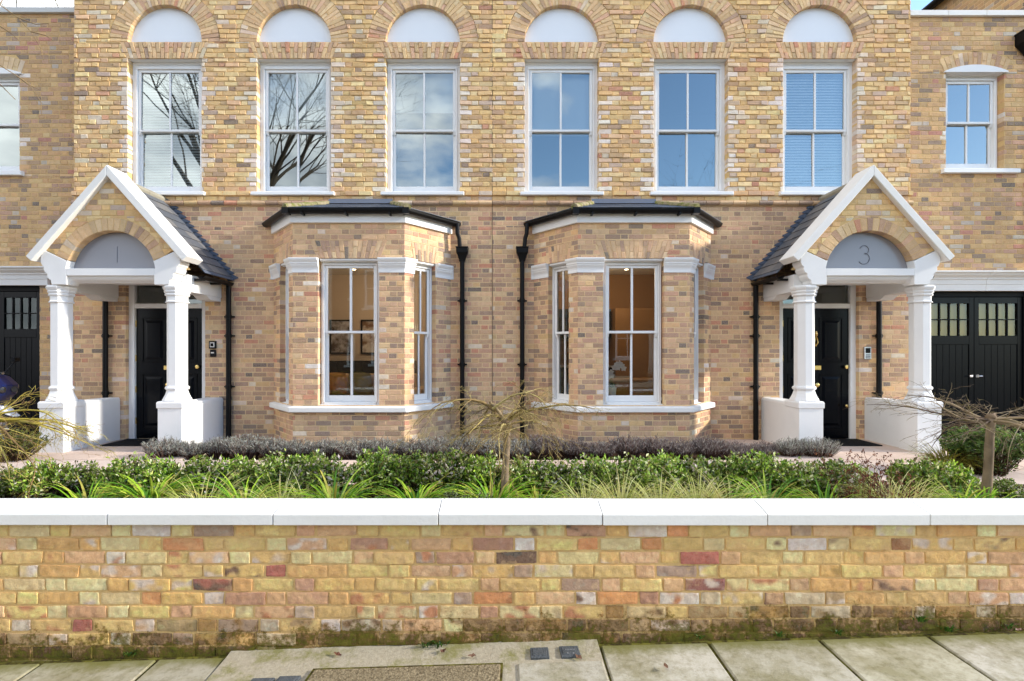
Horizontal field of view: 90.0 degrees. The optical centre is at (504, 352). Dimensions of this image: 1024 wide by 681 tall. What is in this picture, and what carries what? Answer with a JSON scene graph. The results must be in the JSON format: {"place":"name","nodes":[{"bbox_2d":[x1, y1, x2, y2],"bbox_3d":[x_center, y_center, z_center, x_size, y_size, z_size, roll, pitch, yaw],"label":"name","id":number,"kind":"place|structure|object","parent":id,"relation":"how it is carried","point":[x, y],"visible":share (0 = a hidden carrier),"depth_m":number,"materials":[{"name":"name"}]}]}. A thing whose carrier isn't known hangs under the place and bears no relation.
{"place":"outdoors","nodes":[
{"label":"outdoors","id":0,"kind":"place"},
{"bbox_2d":[0,0,931,9],"label":"sky","id":1,"kind":"structure","parent":0,"point":[915,4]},
{"bbox_2d":[139,438,845,438],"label":"ground","id":2,"kind":"structure","parent":0,"point":[823,438],"depth_m":9.46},
{"bbox_2d":[0,7,73,435],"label":"garage wing","id":3,"kind":"structure","parent":2,"relation":"on","point":[36,168],"depth_m":8.40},
{"bbox_2d":[0,68,23,175],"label":"window","id":4,"kind":"structure","parent":3,"relation":"in","point":[7,78],"depth_m":8.49,"materials":[{"name":"white paint"}]},
{"bbox_2d":[0,292,39,435],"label":"garage door","id":5,"kind":"structure","parent":3,"relation":"in","point":[24,344],"depth_m":8.51,"materials":[{"name":"black paint"}]},
{"bbox_2d":[26,0,492,452],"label":"brick house","id":6,"kind":"structure","parent":2,"relation":"on","point":[256,182],"depth_m":8.09,"materials":[{"name":"brick"}]},
{"bbox_2d":[129,285,204,438],"bbox_3d":[-5.360,0.112,8.219,1.260,2.535,0.162,0,0,0],"label":"front door","id":7,"kind":"structure","parent":6,"relation":"in","point":[147,322],"depth_m":8.19,"materials":[{"name":"black paint"}]},
{"bbox_2d":[129,59,205,195],"bbox_3d":[-5.370,-3.570,8.194,1.310,2.176,0.337,0,0,0],"label":"window","id":8,"kind":"structure","parent":6,"relation":"in","point":[170,67],"depth_m":8.33,"materials":[{"name":"white paint"}]},
{"bbox_2d":[250,59,334,195],"bbox_3d":[-3.327,-3.570,8.188,1.310,2.176,0.325,0,0,0],"label":"window","id":9,"kind":"structure","parent":6,"relation":"in","point":[293,92],"depth_m":8.26,"materials":[{"name":"white paint"}]},
{"bbox_2d":[329,320,349,353],"bbox_3d":[-3.730,-0.370,11.670,0.500,0.780,0.030,0,0,0],"label":"framed picture","id":10,"kind":"object","parent":6,"relation":"attached to","point":[339,343],"visible":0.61,"depth_m":11.67,"materials":[{"name":"paper"}]},
{"bbox_2d":[262,199,460,445],"bbox_3d":[-2.248,-0.460,7.698,3.137,3.920,0.953,0,0,0],"label":"bay window","id":11,"kind":"structure","parent":6,"relation":"in","point":[399,241],"depth_m":7.39,"materials":[{"name":"brown brick"}]},
{"bbox_2d":[361,320,373,353],"bbox_3d":[-3.020,-0.370,11.670,0.500,0.780,0.030,0,0,0],"label":"framed picture","id":12,"kind":"object","parent":6,"relation":"attached to","point":[367,343],"visible":0.57,"depth_m":11.67,"materials":[{"name":"paper"}]},
{"bbox_2d":[329,361,416,373],"bbox_3d":[-3.100,0.680,11.440,2.200,1.020,0.480,0,0,0],"label":"sideboard","id":13,"kind":"object","parent":6,"relation":"in","point":[344,366],"visible":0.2,"depth_m":11.20,"materials":[{"name":"black paint"}]},
{"bbox_2d":[329,374,423,394],"bbox_3d":[-2.600,0.795,9.050,2.400,0.830,1.000,0,0,0],"label":"sofa","id":14,"kind":"object","parent":6,"relation":"in","point":[421,389],"visible":0.11,"depth_m":9.35,"materials":[{"name":"fabric"}]},
{"bbox_2d":[329,373,346,394],"bbox_3d":[-3.050,0.550,9.230,0.420,0.400,0.159,0,0,0],"label":"cushion","id":15,"kind":"object","parent":14,"relation":"on","point":[337,383],"visible":0.8,"depth_m":9.18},
{"bbox_2d":[348,373,371,394],"bbox_3d":[-2.600,0.550,9.230,0.420,0.400,0.159,0,0,0],"label":"cushion","id":16,"kind":"object","parent":14,"relation":"on","point":[362,383],"visible":0.87,"depth_m":9.19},
{"bbox_2d":[380,59,463,195],"bbox_3d":[-1.288,-3.570,8.188,1.310,2.176,0.325,0,0,0],"label":"window","id":17,"kind":"structure","parent":6,"relation":"in","point":[414,86],"depth_m":8.22,"materials":[{"name":"white paint"}]},
{"bbox_2d":[0,498,1023,662],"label":"garden wall","id":18,"kind":"structure","parent":2,"relation":"on","point":[96,578],"depth_m":2.81,"materials":[{"name":"brick"}]},
{"bbox_2d":[492,0,953,452],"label":"brick house","id":19,"kind":"structure","parent":2,"relation":"on","point":[726,183],"depth_m":8.09,"materials":[{"name":"brown brick"}]},
{"bbox_2d":[520,59,603,195],"bbox_3d":[0.907,-3.570,8.188,1.310,2.176,0.325,0,0,0],"label":"window","id":20,"kind":"structure","parent":19,"relation":"in","point":[561,98],"depth_m":8.26,"materials":[{"name":"white paint"}]},
{"bbox_2d":[558,308,661,394],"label":"interior wall","id":21,"kind":"structure","parent":19,"relation":"in","point":[642,351],"depth_m":11.06,"materials":[{"name":"beige paint"}]},
{"bbox_2d":[523,199,722,446],"bbox_3d":[1.868,-0.460,7.698,3.137,3.920,0.953,0,0,0],"label":"bay window","id":22,"kind":"structure","parent":19,"relation":"in","point":[581,240],"depth_m":7.39,"materials":[{"name":"brown brick"}]},
{"bbox_2d":[649,59,733,195],"bbox_3d":[2.947,-3.570,8.165,1.310,2.176,0.280,0,0,0],"label":"window","id":23,"kind":"structure","parent":19,"relation":"in","point":[661,66],"depth_m":8.20,"materials":[{"name":"white paint"}]},
{"bbox_2d":[778,59,855,195],"bbox_3d":[4.990,-3.570,8.194,1.310,2.176,0.337,0,0,0],"label":"window","id":24,"kind":"structure","parent":19,"relation":"in","point":[814,67],"depth_m":8.33,"materials":[{"name":"white paint"}]},
{"bbox_2d":[779,285,855,438],"bbox_3d":[4.980,0.112,8.219,1.260,2.535,0.162,0,0,0],"label":"front door","id":25,"kind":"structure","parent":19,"relation":"in","point":[835,324],"depth_m":8.19,"materials":[{"name":"black paint"}]},
{"bbox_2d":[0,631,1023,680],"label":"pavement","id":26,"kind":"structure","parent":0,"point":[981,656],"depth_m":2.63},
{"bbox_2d":[206,639,609,680],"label":"pavement bedding","id":27,"kind":"object","parent":26,"relation":"on","point":[276,664],"visible":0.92,"depth_m":2.71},
{"bbox_2d":[305,663,502,680],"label":"inspection cover","id":28,"kind":"object","parent":27,"relation":"on","point":[473,672],"visible":1,"depth_m":2.55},
{"bbox_2d":[518,661,608,680],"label":"pavement slab","id":29,"kind":"structure","parent":26,"relation":"on","point":[576,671],"depth_m":2.54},
{"bbox_2d":[0,436,1023,484],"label":"path","id":30,"kind":"structure","parent":0,"point":[120,452],"depth_m":6.68,"materials":[{"name":"pink stone"}]},
{"bbox_2d":[0,357,21,441],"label":"motorcycle","id":31,"kind":"object","parent":30,"relation":"on","point":[9,386],"visible":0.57,"depth_m":7.16,"materials":[{"name":"blue metal"}]},
{"bbox_2d":[0,426,52,462],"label":"bush","id":32,"kind":"object","parent":30,"relation":"on","point":[26,444],"visible":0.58,"depth_m":6.49,"materials":[{"name":"green plant"}]},
{"bbox_2d":[773,436,808,456],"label":"lavender","id":33,"kind":"object","parent":30,"relation":"on","point":[790,448],"visible":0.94,"depth_m":6.74,"materials":[{"name":"grey plant"}]},
{"bbox_2d":[796,435,843,457],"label":"lavender","id":34,"kind":"object","parent":30,"relation":"on","point":[820,445],"visible":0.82,"depth_m":6.71,"materials":[{"name":"grey plant"}]},
{"bbox_2d":[97,443,1023,498],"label":"soil","id":35,"kind":"structure","parent":0,"point":[532,456],"depth_m":6.88,"materials":[{"name":"brown soil"}]},
{"bbox_2d":[0,464,25,497],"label":"evergreen shrub","id":36,"kind":"object","parent":35,"relation":"on","point":[5,491],"visible":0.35,"depth_m":4.00,"materials":[{"name":"green plant"}]},
{"bbox_2d":[5,458,73,497],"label":"evergreen shrub","id":37,"kind":"object","parent":35,"relation":"on","point":[21,485],"visible":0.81,"depth_m":3.91,"materials":[{"name":"green plant"}]},
{"bbox_2d":[0,385,117,497],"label":"weeping tree","id":38,"kind":"object","parent":35,"relation":"on","point":[16,420],"visible":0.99,"depth_m":3.84,"materials":[{"name":"brown plant"}]},
{"bbox_2d":[43,460,104,497],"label":"evergreen shrub","id":39,"kind":"object","parent":35,"relation":"on","point":[87,476],"visible":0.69,"depth_m":4.10,"materials":[{"name":"green plant"}]},
{"bbox_2d":[43,475,141,497],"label":"strap leaf clump","id":40,"kind":"object","parent":35,"relation":"on","point":[79,494],"visible":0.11,"depth_m":3.66,"materials":[{"name":"green plant"}]},
{"bbox_2d":[99,451,163,497],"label":"evergreen shrub","id":41,"kind":"object","parent":35,"relation":"on","point":[118,467],"visible":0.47,"depth_m":3.84,"materials":[{"name":"green plant"}]},
{"bbox_2d":[77,461,213,497],"bbox_3d":[-2.511,0.992,3.664,0.915,0.451,0.882,0,0,-41],"label":"strap leaf clump","id":42,"kind":"object","parent":35,"relation":"on","point":[138,491],"visible":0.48,"depth_m":3.64,"materials":[{"name":"green plant"}]},
{"bbox_2d":[127,455,188,497],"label":"evergreen shrub","id":43,"kind":"object","parent":35,"relation":"on","point":[164,472],"visible":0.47,"depth_m":3.88,"materials":[{"name":"green plant"}]},
{"bbox_2d":[142,436,189,457],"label":"lavender","id":44,"kind":"object","parent":35,"relation":"on","point":[161,449],"visible":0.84,"depth_m":6.67,"materials":[{"name":"grey plant"}]},
{"bbox_2d":[171,438,208,459],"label":"lavender","id":45,"kind":"object","parent":35,"relation":"on","point":[192,449],"visible":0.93,"depth_m":6.68,"materials":[{"name":"grey plant"}]},
{"bbox_2d":[168,454,231,497],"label":"evergreen shrub","id":46,"kind":"object","parent":35,"relation":"on","point":[202,466],"visible":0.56,"depth_m":3.96,"materials":[{"name":"green plant"}]},
{"bbox_2d":[139,469,266,497],"bbox_3d":[-2.050,1.004,3.508,0.919,0.442,0.940,0,0,24],"label":"grass tuft","id":47,"kind":"object","parent":35,"relation":"on","point":[192,494],"visible":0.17,"depth_m":3.62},
{"bbox_2d":[200,434,233,459],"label":"lavender","id":48,"kind":"object","parent":35,"relation":"on","point":[216,449],"visible":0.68,"depth_m":6.76,"materials":[{"name":"grey plant"}]},
{"bbox_2d":[213,454,260,494],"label":"evergreen shrub","id":49,"kind":"object","parent":35,"relation":"on","point":[239,464],"visible":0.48,"depth_m":4.04,"materials":[{"name":"green plant"}]},
{"bbox_2d":[221,433,269,459],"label":"lavender","id":50,"kind":"object","parent":35,"relation":"on","point":[240,447],"visible":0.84,"depth_m":6.70,"materials":[{"name":"grey plant"}]},
{"bbox_2d":[196,471,298,497],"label":"strap leaf clump","id":51,"kind":"object","parent":35,"relation":"on","point":[259,491],"visible":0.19,"depth_m":3.65,"materials":[{"name":"green plant"}]},
{"bbox_2d":[244,448,301,497],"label":"evergreen shrub","id":52,"kind":"object","parent":35,"relation":"on","point":[273,464],"visible":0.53,"depth_m":3.99,"materials":[{"name":"green plant"}]},
{"bbox_2d":[255,434,293,459],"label":"lavender","id":53,"kind":"object","parent":35,"relation":"on","point":[276,445],"visible":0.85,"depth_m":6.74,"materials":[{"name":"grey plant"}]},
{"bbox_2d":[219,467,338,498],"bbox_3d":[-1.553,1.014,3.565,0.838,0.412,0.868,0,0,-36],"label":"grass tuft","id":54,"kind":"object","parent":35,"relation":"on","point":[284,490],"visible":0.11,"depth_m":3.66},
{"bbox_2d":[284,438,318,457],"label":"lavender","id":55,"kind":"object","parent":35,"relation":"on","point":[301,448],"visible":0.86,"depth_m":6.78,"materials":[{"name":"grey plant"}]},
{"bbox_2d":[285,452,354,496],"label":"evergreen shrub","id":56,"kind":"object","parent":35,"relation":"on","point":[325,465],"visible":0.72,"depth_m":3.86,"materials":[{"name":"green plant"}]},
{"bbox_2d":[310,437,344,459],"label":"lavender","id":57,"kind":"object","parent":35,"relation":"on","point":[326,448],"visible":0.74,"depth_m":6.76,"materials":[{"name":"grey plant"}]},
{"bbox_2d":[270,463,395,497],"bbox_3d":[-1.180,1.027,3.564,0.889,0.411,0.897,0,0,44],"label":"strap leaf clump","id":58,"kind":"object","parent":35,"relation":"on","point":[354,493],"visible":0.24,"depth_m":3.66,"materials":[{"name":"green plant"}]},
{"bbox_2d":[332,437,375,459],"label":"lavender","id":59,"kind":"object","parent":35,"relation":"on","point":[351,449],"visible":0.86,"depth_m":6.68,"materials":[{"name":"grey plant"}]},
{"bbox_2d":[348,446,404,497],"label":"evergreen shrub","id":60,"kind":"object","parent":35,"relation":"on","point":[373,466],"visible":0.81,"depth_m":4.04,"materials":[{"name":"green plant"}]},
{"bbox_2d":[366,434,398,457],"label":"lavender","id":61,"kind":"object","parent":35,"relation":"on","point":[384,444],"visible":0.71,"depth_m":6.70,"materials":[{"name":"grey plant"}]},
{"bbox_2d":[384,448,436,497],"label":"evergreen shrub","id":62,"kind":"object","parent":35,"relation":"on","point":[408,473],"visible":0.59,"depth_m":4.05,"materials":[{"name":"green plant"}]},
{"bbox_2d":[392,436,428,459],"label":"lavender","id":63,"kind":"object","parent":35,"relation":"on","point":[402,449],"visible":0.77,"depth_m":6.73,"materials":[{"name":"grey plant"}]},
{"bbox_2d":[371,473,461,497],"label":"strap leaf clump","id":64,"kind":"object","parent":35,"relation":"on","point":[428,493],"visible":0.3,"depth_m":3.71,"materials":[{"name":"green plant"}]},
{"bbox_2d":[419,435,454,459],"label":"lavender","id":65,"kind":"object","parent":35,"relation":"on","point":[433,446],"visible":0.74,"depth_m":6.68,"materials":[{"name":"grey plant"}]},
{"bbox_2d":[411,447,472,497],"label":"evergreen shrub","id":66,"kind":"object","parent":35,"relation":"on","point":[445,465],"visible":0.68,"depth_m":4.01,"materials":[{"name":"green plant"}]},
{"bbox_2d":[444,434,484,459],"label":"lavender","id":67,"kind":"object","parent":35,"relation":"on","point":[470,449],"visible":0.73,"depth_m":6.67,"materials":[{"name":"grey plant"}]},
{"bbox_2d":[454,450,501,497],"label":"evergreen shrub","id":68,"kind":"object","parent":35,"relation":"on","point":[480,465],"visible":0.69,"depth_m":3.98,"materials":[{"name":"green plant"}]},
{"bbox_2d":[433,468,552,497],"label":"strap leaf clump","id":69,"kind":"object","parent":35,"relation":"on","point":[495,494],"visible":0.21,"depth_m":3.64,"materials":[{"name":"green plant"}]},
{"bbox_2d":[382,379,614,497],"bbox_3d":[0.035,0.739,3.816,1.522,1.085,1.581,0,0,41],"label":"weeping tree","id":70,"kind":"object","parent":35,"relation":"on","point":[506,424],"visible":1,"depth_m":3.69,"materials":[{"name":"brown plant"}]},
{"bbox_2d":[494,453,550,496],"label":"evergreen shrub","id":71,"kind":"object","parent":35,"relation":"on","point":[524,472],"visible":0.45,"depth_m":3.90,"materials":[{"name":"green plant"}]},
{"bbox_2d":[510,437,534,459],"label":"lavender","id":72,"kind":"object","parent":35,"relation":"on","point":[524,447],"visible":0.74,"depth_m":6.72,"materials":[{"name":"grey plant"}]},
{"bbox_2d":[524,433,566,459],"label":"lavender","id":73,"kind":"object","parent":35,"relation":"on","point":[538,450],"visible":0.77,"depth_m":6.75,"materials":[{"name":"grey plant"}]},
{"bbox_2d":[529,457,587,497],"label":"evergreen shrub","id":74,"kind":"object","parent":35,"relation":"on","point":[568,476],"visible":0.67,"depth_m":3.91,"materials":[{"name":"green plant"}]},
{"bbox_2d":[559,436,590,459],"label":"lavender","id":75,"kind":"object","parent":35,"relation":"on","point":[573,450],"visible":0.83,"depth_m":6.77,"materials":[{"name":"grey plant"}]},
{"bbox_2d":[535,469,637,498],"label":"grass tuft","id":76,"kind":"object","parent":35,"relation":"on","point":[581,492],"visible":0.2,"depth_m":3.66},
{"bbox_2d":[569,453,613,498],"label":"evergreen shrub","id":77,"kind":"object","parent":35,"relation":"on","point":[597,463],"visible":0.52,"depth_m":4.01,"materials":[{"name":"green plant"}]},
{"bbox_2d":[586,440,617,459],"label":"lavender","id":78,"kind":"object","parent":35,"relation":"on","point":[597,449],"visible":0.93,"depth_m":6.73,"materials":[{"name":"grey plant"}]},
{"bbox_2d":[570,462,673,498],"bbox_3d":[0.832,0.996,3.613,0.880,0.432,0.911,0,0,-6],"label":"grass tuft","id":79,"kind":"object","parent":35,"relation":"on","point":[624,487],"visible":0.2,"depth_m":3.69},
{"bbox_2d":[608,431,647,459],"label":"lavender","id":80,"kind":"object","parent":35,"relation":"on","point":[630,446],"visible":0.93,"depth_m":6.78,"materials":[{"name":"grey plant"}]},
{"bbox_2d":[599,452,661,498],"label":"evergreen shrub","id":81,"kind":"object","parent":35,"relation":"on","point":[638,471],"visible":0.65,"depth_m":3.90,"materials":[{"name":"green plant"}]},
{"bbox_2d":[640,433,672,457],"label":"lavender","id":82,"kind":"object","parent":35,"relation":"on","point":[654,445],"visible":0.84,"depth_m":6.77,"materials":[{"name":"grey plant"}]},
{"bbox_2d":[604,474,714,498],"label":"grass tuft","id":83,"kind":"object","parent":35,"relation":"on","point":[643,491],"visible":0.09,"depth_m":3.64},
{"bbox_2d":[643,448,691,498],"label":"evergreen shrub","id":84,"kind":"object","parent":35,"relation":"on","point":[660,465],"visible":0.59,"depth_m":4.00,"materials":[{"name":"green plant"}]},
{"bbox_2d":[666,438,698,459],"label":"lavender","id":85,"kind":"object","parent":35,"relation":"on","point":[681,449],"visible":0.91,"depth_m":6.73,"materials":[{"name":"grey plant"}]},
{"bbox_2d":[674,454,728,498],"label":"evergreen shrub","id":86,"kind":"object","parent":35,"relation":"on","point":[692,465],"visible":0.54,"depth_m":4.01,"materials":[{"name":"green plant"}]},
{"bbox_2d":[640,465,764,498],"bbox_3d":[1.353,0.998,3.534,0.940,0.442,0.919,0,0,35],"label":"grass tuft","id":87,"kind":"object","parent":35,"relation":"on","point":[705,494],"visible":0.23,"depth_m":3.67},
{"bbox_2d":[689,433,730,459],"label":"lavender","id":88,"kind":"object","parent":35,"relation":"on","point":[709,448],"visible":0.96,"depth_m":6.72,"materials":[{"name":"grey plant"}]},
{"bbox_2d":[680,469,785,498],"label":"grass tuft","id":89,"kind":"object","parent":35,"relation":"on","point":[729,490],"visible":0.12,"depth_m":3.67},
{"bbox_2d":[708,451,763,497],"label":"evergreen shrub","id":90,"kind":"object","parent":35,"relation":"on","point":[733,464],"visible":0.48,"depth_m":4.07,"materials":[{"name":"green plant"}]},
{"bbox_2d":[722,439,755,459],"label":"lavender","id":91,"kind":"object","parent":35,"relation":"on","point":[744,448],"visible":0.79,"depth_m":6.69,"materials":[{"name":"grey plant"}]},
{"bbox_2d":[738,449,796,495],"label":"evergreen shrub","id":92,"kind":"object","parent":35,"relation":"on","point":[764,462],"visible":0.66,"depth_m":4.01,"materials":[{"name":"green plant"}]},
{"bbox_2d":[721,470,813,498],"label":"strap leaf clump","id":93,"kind":"object","parent":35,"relation":"on","point":[762,489],"visible":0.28,"depth_m":3.72,"materials":[{"name":"green plant"}]},
{"bbox_2d":[771,456,830,497],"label":"evergreen shrub","id":94,"kind":"object","parent":35,"relation":"on","point":[807,476],"visible":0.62,"depth_m":3.89,"materials":[{"name":"green plant"}]},
{"bbox_2d":[806,456,867,497],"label":"evergreen shrub","id":95,"kind":"object","parent":35,"relation":"on","point":[831,463],"visible":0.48,"depth_m":3.89,"materials":[{"name":"green plant"}]},
{"bbox_2d":[811,449,891,497],"bbox_3d":[2.439,0.963,3.537,0.592,0.581,0.375,0,0,-28],"label":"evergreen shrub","id":96,"kind":"object","parent":35,"relation":"on","point":[865,476],"visible":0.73,"depth_m":3.54,"materials":[{"name":"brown plant"}]},
{"bbox_2d":[822,465,960,497],"bbox_3d":[2.705,1.000,3.551,0.958,0.447,0.934,0,0,-11],"label":"grass tuft","id":97,"kind":"object","parent":35,"relation":"on","point":[893,491],"visible":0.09,"depth_m":3.62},
{"bbox_2d":[883,454,956,497],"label":"evergreen shrub","id":98,"kind":"object","parent":35,"relation":"on","point":[924,469],"visible":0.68,"depth_m":3.96,"materials":[{"name":"green plant"}]},
{"bbox_2d":[845,381,1023,497],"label":"weeping tree","id":99,"kind":"object","parent":35,"relation":"on","point":[990,421],"visible":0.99,"depth_m":3.73,"materials":[{"name":"brown plant"}]},
{"bbox_2d":[931,458,981,497],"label":"evergreen shrub","id":100,"kind":"object","parent":35,"relation":"on","point":[966,476],"visible":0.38,"depth_m":3.91,"materials":[{"name":"green plant"}]},
{"bbox_2d":[912,475,1015,497],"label":"strap leaf clump","id":101,"kind":"object","parent":35,"relation":"on","point":[969,495],"visible":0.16,"depth_m":3.69,"materials":[{"name":"green plant"}]},
{"bbox_2d":[937,424,1023,476],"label":"dark bush","id":102,"kind":"object","parent":35,"relation":"on","point":[969,446],"visible":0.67,"depth_m":5.69,"materials":[{"name":"green plant"}]},
{"bbox_2d":[992,476,1023,497],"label":"evergreen shrub","id":103,"kind":"object","parent":35,"relation":"on","point":[1001,485],"visible":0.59,"depth_m":3.94,"materials":[{"name":"green plant"}]},
{"bbox_2d":[899,435,997,468],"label":"shrub","id":104,"kind":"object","parent":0,"point":[940,452],"depth_m":5.88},
{"bbox_2d":[910,10,1023,438],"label":"garage wing","id":105,"kind":"structure","parent":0,"point":[967,129],"depth_m":8.15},
{"bbox_2d":[931,297,973,438],"bbox_3d":[7.180,0.250,8.251,0.772,2.300,0.089,0,0,0],"label":"garage door","id":106,"kind":"structure","parent":105,"relation":"in","point":[952,357],"depth_m":8.26,"materials":[{"name":"black paint"}]},
{"bbox_2d":[941,64,1020,173],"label":"window","id":107,"kind":"structure","parent":105,"relation":"in","point":[975,74],"depth_m":8.24,"materials":[{"name":"white paint"}]},
{"bbox_2d":[974,297,1021,438],"bbox_3d":[7.960,0.250,8.251,0.772,2.300,0.089,0,0,0],"label":"garage door","id":108,"kind":"structure","parent":105,"relation":"in","point":[997,359],"depth_m":8.26,"materials":[{"name":"black paint"}]},
{"bbox_2d":[922,0,1023,9],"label":"brick house","id":109,"kind":"structure","parent":0,"point":[975,5],"depth_m":9.78,"materials":[{"name":"brown brick"}]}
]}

